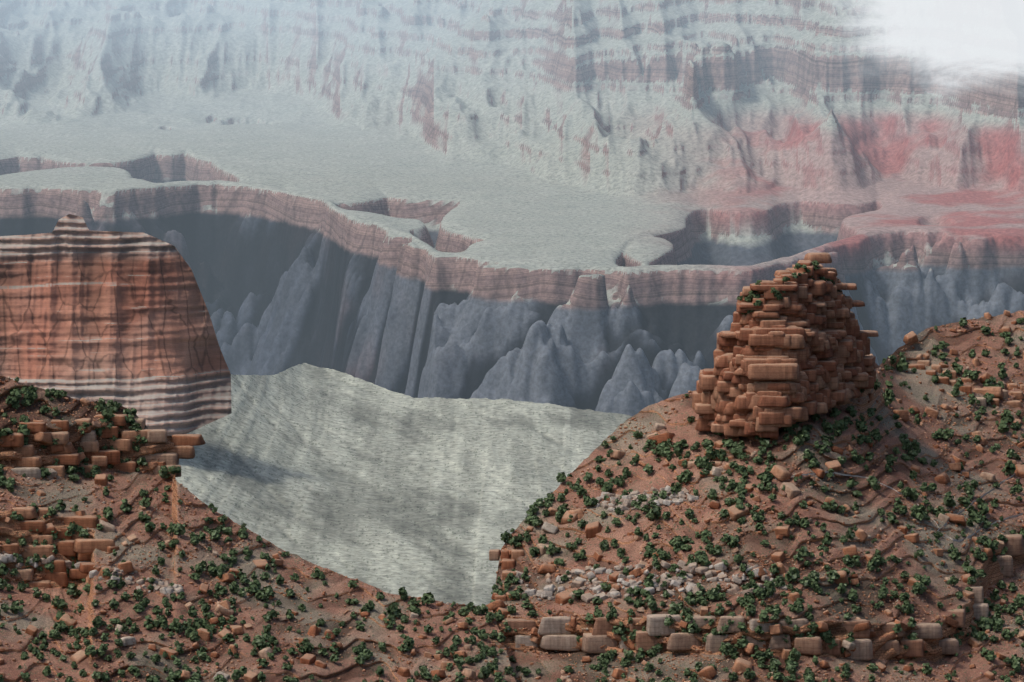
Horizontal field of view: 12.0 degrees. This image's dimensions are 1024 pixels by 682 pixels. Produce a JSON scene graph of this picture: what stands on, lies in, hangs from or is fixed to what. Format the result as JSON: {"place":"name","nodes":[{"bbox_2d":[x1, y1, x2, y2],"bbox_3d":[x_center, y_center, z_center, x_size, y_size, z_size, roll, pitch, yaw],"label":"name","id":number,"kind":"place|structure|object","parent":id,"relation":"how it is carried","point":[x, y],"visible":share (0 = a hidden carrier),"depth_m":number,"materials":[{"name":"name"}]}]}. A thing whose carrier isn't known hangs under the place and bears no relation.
{"place":"outdoors","nodes":[
{"label":"outdoors","id":0,"kind":"place"},
{"bbox_2d":[2,507,114,587],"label":"ledge","id":1,"kind":"object","parent":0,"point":[68,547],"visible":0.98,"depth_m":2863.47,"materials":[{"name":"stone"}]},
{"bbox_2d":[0,551,183,599],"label":"pale boulders","id":2,"kind":"object","parent":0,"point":[163,587],"visible":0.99,"depth_m":2838.93,"materials":[{"name":"stone"}]},
{"bbox_2d":[0,214,231,435],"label":"butte","id":3,"kind":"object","parent":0,"point":[124,319],"depth_m":5805.04,"materials":[{"name":"brown stone"}]},
{"bbox_2d":[0,376,510,681],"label":"rubble ridge","id":4,"kind":"structure","parent":0,"point":[177,576],"depth_m":2871.06,"materials":[{"name":"stone"}]},
{"bbox_2d":[0,375,515,681],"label":"hillside","id":5,"kind":"structure","parent":0,"point":[344,669],"depth_m":2854.73,"materials":[{"name":"brown soil"}]},
{"bbox_2d":[0,414,204,478],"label":"ledge","id":6,"kind":"object","parent":5,"relation":"on","point":[29,464],"visible":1,"depth_m":2954.85,"materials":[{"name":"stone"}]},
{"bbox_2d":[0,379,508,681],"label":"scattered rocks","id":7,"kind":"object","parent":5,"relation":"on","point":[222,607],"depth_m":2832.18,"materials":[{"name":"stone"}]},
{"bbox_2d":[0,377,515,681],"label":"ridge shrubs","id":8,"kind":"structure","parent":5,"relation":"on","point":[393,612],"depth_m":2846.29,"materials":[{"name":"green plant"}]},
{"bbox_2d":[176,363,631,605],"bbox_3d":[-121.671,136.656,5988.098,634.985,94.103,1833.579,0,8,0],"label":"slope","id":9,"kind":"structure","parent":0,"point":[370,483],"depth_m":5974.31,"materials":[{"name":"grey stone"}]},
{"bbox_2d":[0,0,1023,415],"bbox_3d":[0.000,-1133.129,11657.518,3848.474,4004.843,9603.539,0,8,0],"label":"canyon terrain","id":10,"kind":"structure","parent":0,"point":[610,206],"depth_m":9251.34,"materials":[{"name":"grey stone"}]},
{"bbox_2d":[595,485,698,511],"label":"pale boulders","id":11,"kind":"object","parent":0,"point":[677,499],"visible":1,"depth_m":2969.39,"materials":[{"name":"stone"}]},
{"bbox_2d":[515,560,787,602],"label":"pale boulders","id":12,"kind":"object","parent":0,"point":[692,568],"visible":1,"depth_m":2887.23,"materials":[{"name":"stone"}]},
{"bbox_2d":[496,311,1023,681],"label":"hillside","id":13,"kind":"structure","parent":0,"point":[967,341],"depth_m":2953.44,"materials":[{"name":"brown soil"}]},
{"bbox_2d":[489,549,523,600],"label":"rock outcrop","id":14,"kind":"object","parent":13,"relation":"on","point":[506,563],"visible":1,"depth_m":2960.96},
{"bbox_2d":[687,450,741,469],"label":"rocks","id":15,"kind":"object","parent":13,"relation":"on","point":[691,464],"visible":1,"depth_m":2984.58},
{"bbox_2d":[486,310,1023,681],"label":"scattered rocks","id":16,"kind":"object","parent":13,"relation":"on","point":[791,490],"depth_m":2938.37,"materials":[{"name":"stone"}]},
{"bbox_2d":[490,317,1023,681],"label":"ridge shrubs","id":17,"kind":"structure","parent":13,"relation":"on","point":[996,621],"depth_m":2942.71,"materials":[{"name":"green plant"}]},
{"bbox_2d":[496,312,1023,681],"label":"rubble","id":18,"kind":"structure","parent":13,"relation":"on","point":[787,555],"depth_m":2931.53,"materials":[{"name":"stone"}]},
{"bbox_2d":[692,253,878,437],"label":"rock tower","id":19,"kind":"structure","parent":13,"relation":"on","point":[801,353],"depth_m":2997.60,"materials":[{"name":"stone"}]},
{"bbox_2d":[736,260,845,314],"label":"butte shrubs","id":20,"kind":"object","parent":19,"relation":"on","point":[758,302],"visible":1,"depth_m":2999.20,"materials":[{"name":"green plant"}]},
{"bbox_2d":[908,360,1023,407],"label":"rock ledge","id":21,"kind":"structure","parent":13,"relation":"on","point":[922,364],"depth_m":3241.31,"materials":[{"name":"stone"}]},
{"bbox_2d":[501,534,1023,660],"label":"rock ledge","id":22,"kind":"object","parent":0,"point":[552,631],"visible":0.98,"depth_m":2864.55,"materials":[{"name":"stone"}]},
{"bbox_2d":[775,471,938,527],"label":"trail path","id":23,"kind":"structure","parent":0,"point":[861,477],"depth_m":2992.11,"materials":[{"name":"brown soil"}]},
{"bbox_2d":[849,0,1023,86],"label":"cloud","id":24,"kind":"structure","parent":0,"point":[967,39],"depth_m":8400.00,"materials":[{"name":"white"}]},
{"bbox_2d":[937,473,1022,541],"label":"trail path","id":25,"kind":"structure","parent":0,"point":[981,528],"depth_m":3047.36,"materials":[{"name":"brown soil"}]}
]}

